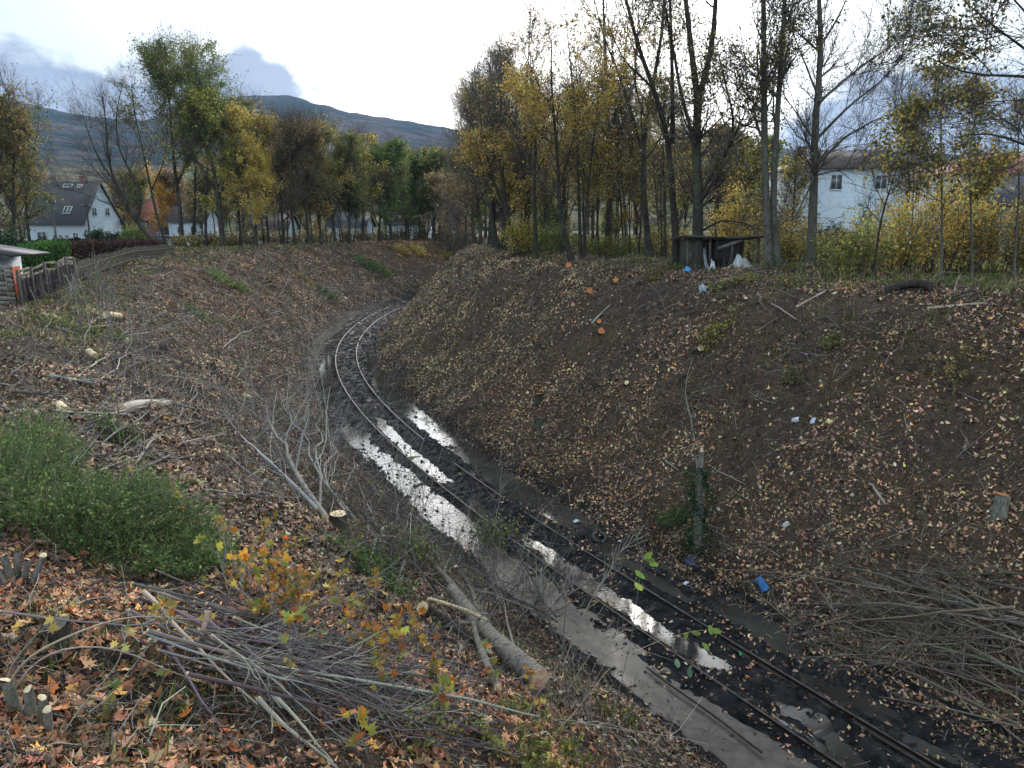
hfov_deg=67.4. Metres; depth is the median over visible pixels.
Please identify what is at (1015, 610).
cut branch
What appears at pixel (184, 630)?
cut branch
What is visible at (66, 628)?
tree stump
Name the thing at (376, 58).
sky
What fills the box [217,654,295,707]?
cut branch
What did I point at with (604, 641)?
bare shrub stem
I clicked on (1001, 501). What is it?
tree stump
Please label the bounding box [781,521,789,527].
paper scrap
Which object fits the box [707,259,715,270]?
white sack
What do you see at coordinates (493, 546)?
cut branch
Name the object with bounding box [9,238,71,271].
garden hedge
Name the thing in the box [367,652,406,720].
shoot
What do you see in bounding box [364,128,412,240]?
maple tree
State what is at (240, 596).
cut branch
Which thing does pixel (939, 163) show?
young maple
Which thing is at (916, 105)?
young maple
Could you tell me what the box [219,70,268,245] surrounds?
maple tree
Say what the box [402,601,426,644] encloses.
maple seedling
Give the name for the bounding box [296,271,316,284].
weed clump
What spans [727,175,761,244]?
maple tree
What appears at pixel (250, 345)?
fallen branch
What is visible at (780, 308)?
fallen branch
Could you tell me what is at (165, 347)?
tree stump
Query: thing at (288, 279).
fallen branch
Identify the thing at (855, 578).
cut branch
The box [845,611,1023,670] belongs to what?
cut branch
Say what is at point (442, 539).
cut branch
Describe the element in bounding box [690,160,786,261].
shrub
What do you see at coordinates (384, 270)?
bush
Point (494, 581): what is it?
cut branch
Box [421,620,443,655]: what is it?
shoot
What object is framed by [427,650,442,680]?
shoot
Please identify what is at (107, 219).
gabled house
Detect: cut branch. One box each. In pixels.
[0,609,191,654]
[127,609,338,729]
[131,562,533,701]
[136,596,325,677]
[141,589,257,704]
[143,632,469,757]
[145,628,412,738]
[147,542,561,689]
[148,611,362,695]
[149,589,441,695]
[152,600,347,710]
[152,629,267,757]
[154,634,593,735]
[155,568,403,668]
[157,643,349,715]
[159,602,300,655]
[164,606,401,731]
[170,594,382,690]
[171,617,488,698]
[173,590,432,682]
[176,609,499,767]
[177,394,301,500]
[182,201,453,480]
[183,638,449,714]
[184,627,532,767]
[186,671,518,767]
[188,628,451,710]
[193,595,468,692]
[195,547,464,668]
[195,650,491,728]
[196,610,210,640]
[197,586,431,676]
[198,613,374,710]
[199,587,348,670]
[199,656,351,717]
[201,593,497,722]
[201,639,282,708]
[205,602,580,734]
[207,325,489,591]
[207,619,440,708]
[208,606,563,753]
[208,629,416,676]
[210,612,414,701]
[211,564,598,714]
[211,634,364,745]
[217,625,423,700]
[217,634,495,740]
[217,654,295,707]
[224,641,375,701]
[227,466,282,525]
[232,334,375,505]
[233,595,472,709]
[234,586,350,688]
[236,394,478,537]
[236,629,457,692]
[237,644,428,702]
[238,667,426,730]
[240,644,377,754]
[241,422,312,493]
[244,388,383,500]
[247,442,315,495]
[252,653,448,756]
[256,696,337,767]
[257,320,425,512]
[257,576,705,767]
[261,631,449,732]
[264,344,478,487]
[268,647,481,756]
[273,696,332,761]
[274,636,468,702]
[275,444,474,576]
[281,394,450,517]
[283,449,484,607]
[286,621,463,673]
[288,457,510,641]
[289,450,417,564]
[294,666,393,733]
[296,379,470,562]
[298,645,448,748]
[302,327,478,492]
[309,461,426,557]
[312,289,465,475]
[321,454,383,525]
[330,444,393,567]
[338,483,425,537]
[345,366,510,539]
[345,479,403,546]
[349,497,406,560]
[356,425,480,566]
[360,508,438,593]
[365,391,464,495]
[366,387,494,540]
[367,347,552,542]
[371,484,404,535]
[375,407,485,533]
[379,516,439,576]
[380,497,495,574]
[381,689,519,753]
[383,501,460,569]
[384,477,431,575]
[387,347,471,538]
[388,401,511,535]
[390,481,495,583]
[399,499,445,572]
[401,519,527,613]
[419,544,537,635]
[425,458,520,565]
[426,522,480,588]
[431,529,447,584]
[432,480,565,610]
[432,482,519,612]
[432,522,528,589]
[434,532,567,631]
[439,536,539,623]
[444,527,472,595]
[445,520,536,612]
[452,506,529,594]
[454,511,567,642]
[455,566,486,616]
[468,420,550,535]
[473,556,504,610]
[476,519,535,600]
[480,522,554,598]
[491,553,541,604]
[492,474,568,585]
[492,534,553,611]
[500,567,557,618]
[501,560,553,610]
[514,539,566,607]
[516,503,609,588]
[517,570,581,630]
[523,541,560,614]
[525,577,559,638]
[533,525,585,606]
[539,574,615,619]
[541,555,594,621]
[555,557,625,600]
[676,524,1023,623]
[696,528,792,563]
[715,560,805,598]
[744,584,790,621]
[745,562,802,586]
[748,535,779,556]
[778,603,827,623]
[779,599,797,627]
[782,515,1023,591]
[782,617,1020,726]
[785,607,809,643]
[787,550,856,583]
[788,627,862,667]
[793,611,881,650]
[794,566,1023,624]
[794,585,871,616]
[796,614,1015,696]
[798,591,881,621]
[800,579,1023,673]
[802,608,1022,680]
[805,589,1017,617]
[810,578,837,614]
[811,573,867,601]
[813,526,830,552]
[813,650,911,685]
[816,540,864,569]
[816,587,893,621]
[817,576,1014,630]
[820,530,1020,621]
[822,598,876,623]
[824,562,893,592]
[826,540,1023,613]
[826,612,1023,665]
[830,620,1015,665]
[832,580,1023,629]
[832,637,1023,722]
[834,599,1023,672]
[835,574,1022,640]
[835,640,1023,697]
[837,547,1023,596]
[839,556,1023,636]
[842,567,900,595]
[843,573,898,592]
[843,601,920,624]
[844,532,913,554]
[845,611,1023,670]
[847,521,878,569]
[850,557,1023,631]
[850,631,898,658]
[851,580,1010,636]
[851,614,1023,742]
[857,639,900,654]
[859,577,915,619]
[867,635,897,657]
[872,626,956,655]
[876,611,1023,702]
[876,617,947,640]
[879,678,1023,728]
[880,581,949,619]
[883,623,1023,703]
[883,652,931,675]
[888,613,942,653]
[892,595,919,635]
[893,548,1023,623]
[893,562,963,598]
[893,595,1023,644]
[897,628,925,660]
[898,577,938,592]
[901,566,943,594]
[906,542,1023,591]
[906,627,942,656]
[908,565,973,592]
[910,604,949,628]
[919,621,987,647]
[921,575,991,616]
[924,612,1023,679]
[925,629,1023,696]
[927,566,1020,639]
[936,612,976,623]
[936,618,992,639]
[938,645,988,662]
[938,654,988,671]
[949,550,986,576]
[950,571,995,594]
[953,628,975,667]
[953,651,1000,659]
[960,588,1023,675]
[971,603,1023,628]
[979,625,1023,646]
[983,642,1023,659]
[988,605,1009,627]
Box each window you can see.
[37,232,46,240]
[62,206,72,213]
[91,207,96,215]
[104,208,109,215]
[829,174,842,189]
[861,210,873,221]
[874,175,887,189]
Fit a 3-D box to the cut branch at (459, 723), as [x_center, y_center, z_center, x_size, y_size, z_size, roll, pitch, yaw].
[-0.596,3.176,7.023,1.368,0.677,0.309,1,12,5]
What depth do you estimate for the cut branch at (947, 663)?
16.62 m
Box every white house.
[164,206,218,239]
[248,210,300,242]
[326,211,376,239]
[387,213,432,238]
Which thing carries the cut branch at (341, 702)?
on the ground at (902, 397)
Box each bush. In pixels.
[0,219,29,245]
[0,384,92,470]
[0,396,186,557]
[12,452,247,583]
[82,227,111,247]
[109,231,121,238]
[116,222,151,240]
[131,516,240,581]
[167,231,206,246]
[188,230,218,245]
[214,230,243,245]
[229,227,261,245]
[251,226,281,242]
[272,230,292,242]
[291,227,318,242]
[312,225,336,242]
[327,224,357,241]
[349,252,381,271]
[355,228,373,239]
[366,261,396,281]
[370,228,388,240]
[382,521,454,583]
[387,226,412,239]
[391,243,408,254]
[410,224,431,239]
[410,242,426,257]
[430,228,451,238]
[437,248,453,258]
[467,511,523,548]
[818,217,853,243]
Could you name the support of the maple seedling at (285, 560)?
on the ground at (902, 397)
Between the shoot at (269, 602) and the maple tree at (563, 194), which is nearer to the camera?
the shoot at (269, 602)
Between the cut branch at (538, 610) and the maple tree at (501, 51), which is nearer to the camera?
the cut branch at (538, 610)
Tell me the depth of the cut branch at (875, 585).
18.57 m
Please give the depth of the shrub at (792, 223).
42.80 m
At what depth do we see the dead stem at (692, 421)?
25.68 m
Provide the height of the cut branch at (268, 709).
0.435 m
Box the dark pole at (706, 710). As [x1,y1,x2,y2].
[646,666,762,752]
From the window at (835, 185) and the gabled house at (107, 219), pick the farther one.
the gabled house at (107, 219)
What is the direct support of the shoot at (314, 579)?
on the ground at (902, 397)
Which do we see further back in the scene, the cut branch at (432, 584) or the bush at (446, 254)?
the bush at (446, 254)
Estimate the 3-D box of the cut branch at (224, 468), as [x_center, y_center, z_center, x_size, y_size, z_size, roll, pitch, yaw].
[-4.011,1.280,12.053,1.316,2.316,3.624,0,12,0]
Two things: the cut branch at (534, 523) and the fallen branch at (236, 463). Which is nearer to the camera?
the fallen branch at (236, 463)
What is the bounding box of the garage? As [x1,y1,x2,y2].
[146,235,189,245]
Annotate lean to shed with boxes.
[669,235,763,268]
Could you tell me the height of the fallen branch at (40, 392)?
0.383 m
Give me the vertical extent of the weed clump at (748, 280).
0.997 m
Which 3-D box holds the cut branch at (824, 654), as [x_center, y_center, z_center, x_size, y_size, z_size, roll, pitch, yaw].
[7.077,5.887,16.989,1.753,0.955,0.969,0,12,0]
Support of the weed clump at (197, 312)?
on the ground at (902, 397)
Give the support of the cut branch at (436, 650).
on the ground at (902, 397)
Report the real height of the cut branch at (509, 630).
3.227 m
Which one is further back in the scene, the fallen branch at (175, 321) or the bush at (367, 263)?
the bush at (367, 263)
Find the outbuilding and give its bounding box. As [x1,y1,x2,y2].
[939,176,1023,253]
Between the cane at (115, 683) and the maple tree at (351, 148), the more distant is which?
the maple tree at (351, 148)
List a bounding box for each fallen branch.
[0,391,45,422]
[3,320,79,383]
[7,396,54,414]
[9,331,71,357]
[10,370,41,395]
[10,389,65,397]
[20,242,92,298]
[25,272,106,316]
[33,253,115,330]
[47,365,129,388]
[48,259,101,336]
[50,423,108,438]
[53,320,94,335]
[54,396,145,417]
[57,430,97,446]
[61,441,121,461]
[65,236,162,289]
[65,416,112,472]
[66,293,131,329]
[77,200,218,375]
[77,462,143,484]
[85,372,151,415]
[85,401,120,427]
[86,438,181,476]
[87,299,178,340]
[94,300,266,428]
[95,322,208,416]
[95,449,132,476]
[98,312,181,380]
[99,272,203,380]
[100,377,222,452]
[101,369,198,421]
[101,419,141,442]
[102,354,230,412]
[103,286,223,365]
[103,348,167,374]
[109,432,158,455]
[111,327,186,398]
[113,265,240,360]
[114,439,184,456]
[120,294,254,398]
[123,275,224,330]
[127,284,169,338]
[131,266,211,329]
[135,415,218,470]
[135,442,166,460]
[136,425,170,460]
[139,283,210,338]
[146,343,208,369]
[155,356,227,394]
[156,476,206,504]
[162,361,224,384]
[162,394,211,429]
[181,393,300,464]
[183,401,229,431]
[199,434,293,452]
[201,313,335,358]
[202,464,290,509]
[207,342,235,387]
[217,231,331,299]
[217,299,320,423]
[217,304,307,383]
[222,261,312,347]
[223,283,400,431]
[229,454,282,493]
[231,316,276,351]
[234,368,303,414]
[234,447,284,466]
[241,354,343,447]
[241,389,297,418]
[248,385,362,478]
[254,453,323,499]
[263,348,367,433]
[265,285,326,321]
[267,329,330,382]
[273,388,343,421]
[306,178,573,282]
[591,304,610,323]
[684,359,697,448]
[758,294,795,318]
[796,290,824,307]
[870,483,886,504]
[918,419,1000,484]
[927,299,1018,308]
[936,512,976,538]
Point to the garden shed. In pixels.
(10, 255)
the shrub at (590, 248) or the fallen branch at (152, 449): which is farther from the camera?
the shrub at (590, 248)
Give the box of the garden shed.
[0,244,50,283]
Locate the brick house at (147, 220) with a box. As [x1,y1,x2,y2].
[125,195,186,235]
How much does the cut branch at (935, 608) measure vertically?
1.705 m
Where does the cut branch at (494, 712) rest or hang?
on the ground at (902, 397)
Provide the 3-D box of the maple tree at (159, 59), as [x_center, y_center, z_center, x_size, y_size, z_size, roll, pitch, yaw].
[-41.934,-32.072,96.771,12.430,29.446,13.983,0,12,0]
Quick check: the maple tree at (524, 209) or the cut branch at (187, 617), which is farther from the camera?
the maple tree at (524, 209)
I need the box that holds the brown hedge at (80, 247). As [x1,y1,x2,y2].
[60,238,168,261]
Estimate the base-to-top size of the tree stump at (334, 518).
0.724 m
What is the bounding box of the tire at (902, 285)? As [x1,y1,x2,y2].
[884,279,933,293]
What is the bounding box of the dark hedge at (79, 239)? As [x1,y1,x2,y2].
[21,237,116,245]
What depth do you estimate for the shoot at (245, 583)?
7.62 m
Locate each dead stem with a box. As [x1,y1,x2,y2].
[95,261,103,298]
[98,275,119,426]
[688,401,692,441]
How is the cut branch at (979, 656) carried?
on the ground at (902, 397)
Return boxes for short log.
[54,401,70,414]
[85,348,98,358]
[102,311,122,318]
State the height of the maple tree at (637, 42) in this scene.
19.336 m
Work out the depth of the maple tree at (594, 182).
47.67 m
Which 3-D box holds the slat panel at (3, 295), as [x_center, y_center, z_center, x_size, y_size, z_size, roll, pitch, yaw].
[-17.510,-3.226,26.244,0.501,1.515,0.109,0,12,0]
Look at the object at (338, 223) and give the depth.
118.91 m
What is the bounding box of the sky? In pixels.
[0,0,1023,155]
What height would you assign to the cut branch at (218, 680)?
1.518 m
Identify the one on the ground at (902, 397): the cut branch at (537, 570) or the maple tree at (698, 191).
the maple tree at (698, 191)
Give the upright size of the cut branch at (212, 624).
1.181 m
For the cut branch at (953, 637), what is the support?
on the ground at (902, 397)
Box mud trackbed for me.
[314,299,1023,767]
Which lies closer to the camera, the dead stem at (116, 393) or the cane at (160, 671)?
the cane at (160, 671)
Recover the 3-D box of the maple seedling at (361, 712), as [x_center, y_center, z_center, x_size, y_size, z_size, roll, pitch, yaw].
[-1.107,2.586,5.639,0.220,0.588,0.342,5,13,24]
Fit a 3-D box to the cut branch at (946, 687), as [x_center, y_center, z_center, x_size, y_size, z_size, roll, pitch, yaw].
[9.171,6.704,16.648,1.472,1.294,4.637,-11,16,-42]
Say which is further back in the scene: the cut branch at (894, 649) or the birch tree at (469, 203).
the birch tree at (469, 203)
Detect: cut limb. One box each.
[147,309,377,520]
[200,383,318,509]
[223,372,333,519]
[240,315,364,505]
[270,372,493,517]
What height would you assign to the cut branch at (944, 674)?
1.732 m
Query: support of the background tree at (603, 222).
on the ground at (902, 397)
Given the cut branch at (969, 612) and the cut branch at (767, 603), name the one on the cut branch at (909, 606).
the cut branch at (969, 612)
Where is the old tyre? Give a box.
[591,531,607,543]
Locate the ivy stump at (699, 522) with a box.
[671,448,727,555]
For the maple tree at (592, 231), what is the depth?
60.60 m
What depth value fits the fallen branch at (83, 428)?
11.40 m
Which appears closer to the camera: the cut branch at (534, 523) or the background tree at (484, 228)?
the cut branch at (534, 523)
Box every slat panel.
[0,266,16,305]
[0,267,9,309]
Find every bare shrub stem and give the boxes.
[524,549,562,652]
[548,564,587,714]
[562,602,655,691]
[563,517,649,665]
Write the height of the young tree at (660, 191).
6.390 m
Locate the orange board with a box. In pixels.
[9,266,20,295]
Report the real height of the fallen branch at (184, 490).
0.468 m
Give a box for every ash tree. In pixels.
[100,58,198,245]
[719,0,980,266]
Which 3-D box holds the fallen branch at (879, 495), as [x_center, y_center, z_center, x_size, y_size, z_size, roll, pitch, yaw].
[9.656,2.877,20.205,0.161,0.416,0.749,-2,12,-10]
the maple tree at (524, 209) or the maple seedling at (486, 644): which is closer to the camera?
the maple seedling at (486, 644)
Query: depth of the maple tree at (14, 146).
86.97 m
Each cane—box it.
[3,585,93,700]
[11,610,217,680]
[15,640,210,688]
[60,564,138,735]
[73,640,153,722]
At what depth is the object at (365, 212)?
129.27 m
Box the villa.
[769,146,918,238]
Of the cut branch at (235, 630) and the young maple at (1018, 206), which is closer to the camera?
the cut branch at (235, 630)
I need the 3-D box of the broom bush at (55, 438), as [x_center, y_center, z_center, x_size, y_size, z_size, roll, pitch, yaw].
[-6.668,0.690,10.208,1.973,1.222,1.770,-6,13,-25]
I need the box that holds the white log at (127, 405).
[114,399,170,413]
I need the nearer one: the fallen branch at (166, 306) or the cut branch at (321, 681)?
the cut branch at (321, 681)
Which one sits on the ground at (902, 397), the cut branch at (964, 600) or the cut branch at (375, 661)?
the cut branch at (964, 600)
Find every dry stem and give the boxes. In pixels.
[63,257,83,340]
[72,268,80,339]
[73,263,92,335]
[76,253,80,301]
[93,265,97,303]
[111,270,115,321]
[111,279,116,326]
[135,285,147,345]
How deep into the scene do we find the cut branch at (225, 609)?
7.09 m
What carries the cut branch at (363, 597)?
on the ground at (902, 397)
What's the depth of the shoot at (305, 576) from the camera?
9.02 m
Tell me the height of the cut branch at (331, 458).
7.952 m
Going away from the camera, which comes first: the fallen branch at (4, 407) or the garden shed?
the fallen branch at (4, 407)
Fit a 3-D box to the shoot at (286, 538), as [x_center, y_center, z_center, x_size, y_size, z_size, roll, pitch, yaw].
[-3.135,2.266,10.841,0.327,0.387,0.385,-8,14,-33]
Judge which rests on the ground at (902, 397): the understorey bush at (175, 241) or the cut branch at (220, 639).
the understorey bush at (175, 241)
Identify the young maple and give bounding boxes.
[839,72,958,278]
[867,4,1004,278]
[872,102,942,272]
[924,53,1023,276]
[954,73,1023,278]
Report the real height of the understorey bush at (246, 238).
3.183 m
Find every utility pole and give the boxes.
[45,200,56,239]
[81,204,90,244]
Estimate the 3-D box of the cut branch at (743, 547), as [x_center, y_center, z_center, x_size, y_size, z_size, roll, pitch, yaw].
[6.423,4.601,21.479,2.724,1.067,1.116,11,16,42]
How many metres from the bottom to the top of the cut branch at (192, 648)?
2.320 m
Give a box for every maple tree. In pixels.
[0,54,57,236]
[0,77,47,232]
[1,75,75,241]
[107,179,131,233]
[120,2,227,244]
[132,6,247,237]
[134,153,176,234]
[147,55,249,246]
[167,35,244,245]
[196,83,284,245]
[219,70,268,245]
[228,102,291,243]
[242,94,326,244]
[262,97,350,244]
[262,98,328,244]
[282,102,356,244]
[307,109,348,243]
[326,121,376,243]
[339,121,391,241]
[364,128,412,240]
[367,137,422,240]
[391,137,432,239]
[392,143,428,239]
[414,142,450,228]
[417,61,478,247]
[430,32,510,243]
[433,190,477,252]
[438,10,522,244]
[448,40,531,250]
[449,60,545,255]
[451,96,519,247]
[455,48,550,249]
[467,0,550,245]
[472,0,576,235]
[483,10,587,258]
[484,84,555,232]
[488,44,552,253]
[498,2,631,261]
[517,0,650,259]
[520,131,539,236]
[523,118,570,227]
[524,73,590,233]
[527,0,699,266]
[530,76,595,253]
[537,115,559,241]
[549,73,617,254]
[551,74,587,216]
[564,75,629,255]
[568,114,621,245]
[571,0,739,256]
[575,68,659,251]
[580,93,615,241]
[584,46,652,256]
[584,53,657,240]
[601,118,664,244]
[611,60,678,253]
[612,86,676,249]
[620,0,805,268]
[621,36,691,259]
[631,84,703,233]
[644,0,852,265]
[667,119,710,234]
[689,130,745,236]
[701,120,755,236]
[724,134,780,257]
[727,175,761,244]
[777,143,822,256]
[868,0,1023,252]
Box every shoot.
[224,562,253,602]
[233,554,256,580]
[236,544,258,592]
[239,591,261,624]
[248,583,282,632]
[253,598,291,631]
[256,555,280,606]
[257,528,270,555]
[262,550,283,582]
[268,567,295,607]
[268,572,309,622]
[275,592,296,619]
[277,656,302,703]
[278,530,303,550]
[279,563,296,579]
[284,574,303,613]
[287,570,300,588]
[290,572,318,606]
[294,563,317,620]
[300,523,324,551]
[300,569,316,591]
[315,569,340,591]
[330,583,354,617]
[348,619,374,646]
[350,576,372,618]
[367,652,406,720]
[368,620,391,653]
[369,620,395,675]
[380,607,402,660]
[382,603,407,633]
[407,616,427,651]
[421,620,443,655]
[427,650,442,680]
[551,625,721,737]
[568,650,691,753]
[584,531,657,767]
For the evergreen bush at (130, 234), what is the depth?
101.50 m
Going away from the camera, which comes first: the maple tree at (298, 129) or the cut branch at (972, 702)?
the cut branch at (972, 702)
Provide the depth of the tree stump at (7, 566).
6.81 m
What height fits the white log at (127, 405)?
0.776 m
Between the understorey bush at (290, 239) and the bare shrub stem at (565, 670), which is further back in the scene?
the understorey bush at (290, 239)
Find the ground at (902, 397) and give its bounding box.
[0,231,1023,767]
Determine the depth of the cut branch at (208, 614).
6.16 m
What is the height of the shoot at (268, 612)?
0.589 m
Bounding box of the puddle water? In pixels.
[318,298,977,767]
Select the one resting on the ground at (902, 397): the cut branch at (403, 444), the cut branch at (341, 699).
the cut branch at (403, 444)
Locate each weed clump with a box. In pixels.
[34,310,86,336]
[73,407,148,444]
[84,323,106,335]
[106,322,136,345]
[175,298,216,324]
[205,264,235,286]
[221,276,249,292]
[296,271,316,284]
[315,283,335,298]
[320,524,406,577]
[356,692,464,758]
[363,553,418,601]
[464,716,569,767]
[496,690,594,767]
[591,697,642,729]
[622,522,658,545]
[637,261,683,280]
[652,503,694,530]
[693,305,737,351]
[705,269,765,292]
[764,272,808,290]
[778,361,805,387]
[816,329,844,352]
[920,328,1004,394]
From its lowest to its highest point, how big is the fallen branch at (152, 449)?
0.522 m
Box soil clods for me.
[7,249,1023,767]
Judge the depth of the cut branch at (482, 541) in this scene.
21.53 m
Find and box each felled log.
[416,602,495,655]
[426,555,475,608]
[427,597,488,621]
[446,584,548,689]
[454,565,479,610]
[471,621,501,691]
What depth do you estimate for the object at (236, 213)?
116.39 m
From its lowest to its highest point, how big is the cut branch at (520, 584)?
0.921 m
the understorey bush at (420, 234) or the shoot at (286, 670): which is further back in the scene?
the understorey bush at (420, 234)
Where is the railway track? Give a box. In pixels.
[335,299,944,767]
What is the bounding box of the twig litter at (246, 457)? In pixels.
[0,237,1023,767]
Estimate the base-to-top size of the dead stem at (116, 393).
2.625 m
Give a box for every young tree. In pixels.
[575,156,614,251]
[597,127,653,255]
[600,171,634,254]
[642,142,689,258]
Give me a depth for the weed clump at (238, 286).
60.35 m
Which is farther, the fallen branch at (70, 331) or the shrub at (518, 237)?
the shrub at (518, 237)
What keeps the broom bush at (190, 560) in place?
on the ground at (902, 397)
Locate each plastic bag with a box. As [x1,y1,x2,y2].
[683,556,696,566]
[699,284,706,292]
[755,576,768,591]
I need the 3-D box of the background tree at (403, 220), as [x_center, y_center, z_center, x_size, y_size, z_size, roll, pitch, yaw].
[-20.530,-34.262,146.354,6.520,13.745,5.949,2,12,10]
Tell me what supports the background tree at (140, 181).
on the ground at (902, 397)
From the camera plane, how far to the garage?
110.28 m
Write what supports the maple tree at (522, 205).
on the ground at (902, 397)
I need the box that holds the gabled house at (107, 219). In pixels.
[20,176,124,240]
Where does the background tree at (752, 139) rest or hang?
on the ground at (902, 397)
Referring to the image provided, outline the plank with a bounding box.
[703,247,707,267]
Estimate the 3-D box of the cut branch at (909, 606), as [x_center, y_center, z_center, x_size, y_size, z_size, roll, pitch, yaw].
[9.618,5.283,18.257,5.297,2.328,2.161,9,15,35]
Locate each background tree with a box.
[0,145,24,218]
[0,158,40,239]
[106,164,143,231]
[118,157,148,232]
[145,172,168,198]
[153,165,187,206]
[184,173,210,243]
[203,169,233,227]
[228,190,261,241]
[299,206,325,239]
[392,201,416,238]
[412,133,445,239]
[416,178,432,235]
[418,140,458,241]
[423,167,476,254]
[443,150,498,243]
[447,165,465,237]
[451,167,489,243]
[479,195,489,237]
[486,188,517,239]
[530,170,569,235]
[556,205,572,233]
[570,174,591,234]
[594,189,631,234]
[621,158,653,234]
[648,171,668,229]
[661,141,710,230]
[702,115,752,234]
[731,124,759,195]
[753,126,792,233]
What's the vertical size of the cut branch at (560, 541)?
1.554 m
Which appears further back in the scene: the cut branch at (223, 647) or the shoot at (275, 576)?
the shoot at (275, 576)
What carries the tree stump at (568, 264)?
on the ground at (902, 397)
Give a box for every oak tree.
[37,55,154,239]
[546,0,668,251]
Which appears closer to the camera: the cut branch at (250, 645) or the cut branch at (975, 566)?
the cut branch at (250, 645)
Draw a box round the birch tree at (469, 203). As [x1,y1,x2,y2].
[431,80,491,245]
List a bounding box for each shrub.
[497,204,544,256]
[521,220,552,247]
[540,219,591,249]
[571,229,620,255]
[604,233,654,256]
[635,208,691,256]
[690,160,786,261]
[753,200,831,261]
[778,215,832,263]
[806,215,906,276]
[817,221,861,263]
[830,189,911,261]
[832,180,960,273]
[865,152,1009,275]
[917,154,1020,273]
[933,192,1023,274]
[985,188,1023,275]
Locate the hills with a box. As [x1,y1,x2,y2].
[0,95,957,232]
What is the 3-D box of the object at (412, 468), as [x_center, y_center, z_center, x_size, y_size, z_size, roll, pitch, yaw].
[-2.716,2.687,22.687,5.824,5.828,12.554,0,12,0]
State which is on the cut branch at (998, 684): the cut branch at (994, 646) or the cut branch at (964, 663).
the cut branch at (964, 663)
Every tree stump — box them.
[0,553,16,583]
[0,570,8,585]
[0,677,24,719]
[13,550,21,577]
[21,558,31,581]
[22,685,37,723]
[28,552,46,587]
[36,694,46,724]
[37,616,81,657]
[42,705,54,735]
[159,344,169,353]
[207,361,218,373]
[330,510,350,542]
[532,393,542,407]
[533,417,545,430]
[564,262,572,267]
[585,287,593,294]
[596,328,604,336]
[611,277,619,284]
[695,345,703,352]
[988,492,1009,519]
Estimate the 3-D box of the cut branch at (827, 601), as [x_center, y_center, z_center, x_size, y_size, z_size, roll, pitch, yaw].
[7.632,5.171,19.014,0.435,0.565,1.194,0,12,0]
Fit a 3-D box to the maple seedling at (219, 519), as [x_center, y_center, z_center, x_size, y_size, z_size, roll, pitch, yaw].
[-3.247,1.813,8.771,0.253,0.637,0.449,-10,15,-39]
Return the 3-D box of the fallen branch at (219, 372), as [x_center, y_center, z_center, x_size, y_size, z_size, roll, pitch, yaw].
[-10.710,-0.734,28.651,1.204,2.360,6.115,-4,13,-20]
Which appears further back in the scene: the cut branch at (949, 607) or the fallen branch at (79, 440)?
the cut branch at (949, 607)
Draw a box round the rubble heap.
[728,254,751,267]
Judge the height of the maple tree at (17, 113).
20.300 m
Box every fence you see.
[15,257,76,306]
[76,243,175,280]
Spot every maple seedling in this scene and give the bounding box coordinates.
[146,589,179,631]
[167,481,188,520]
[193,525,236,614]
[212,514,238,570]
[225,547,262,633]
[253,542,269,599]
[260,511,278,556]
[277,591,315,717]
[280,551,296,596]
[295,613,327,648]
[323,557,350,607]
[335,594,361,634]
[335,705,377,761]
[352,535,362,559]
[369,566,383,603]
[393,626,410,676]
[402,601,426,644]
[430,658,456,720]
[480,637,499,694]
[522,664,547,714]
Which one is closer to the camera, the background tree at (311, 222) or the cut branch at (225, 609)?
the cut branch at (225, 609)
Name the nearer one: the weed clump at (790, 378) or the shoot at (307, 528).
the shoot at (307, 528)
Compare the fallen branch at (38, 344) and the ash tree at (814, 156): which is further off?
the ash tree at (814, 156)
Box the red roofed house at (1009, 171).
[907,149,1023,242]
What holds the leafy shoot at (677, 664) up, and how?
on the ground at (902, 397)
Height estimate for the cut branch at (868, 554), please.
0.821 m
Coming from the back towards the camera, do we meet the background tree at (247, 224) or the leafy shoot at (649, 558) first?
the background tree at (247, 224)
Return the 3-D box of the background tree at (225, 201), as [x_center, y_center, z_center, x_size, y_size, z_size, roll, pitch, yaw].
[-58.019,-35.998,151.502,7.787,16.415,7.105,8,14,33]

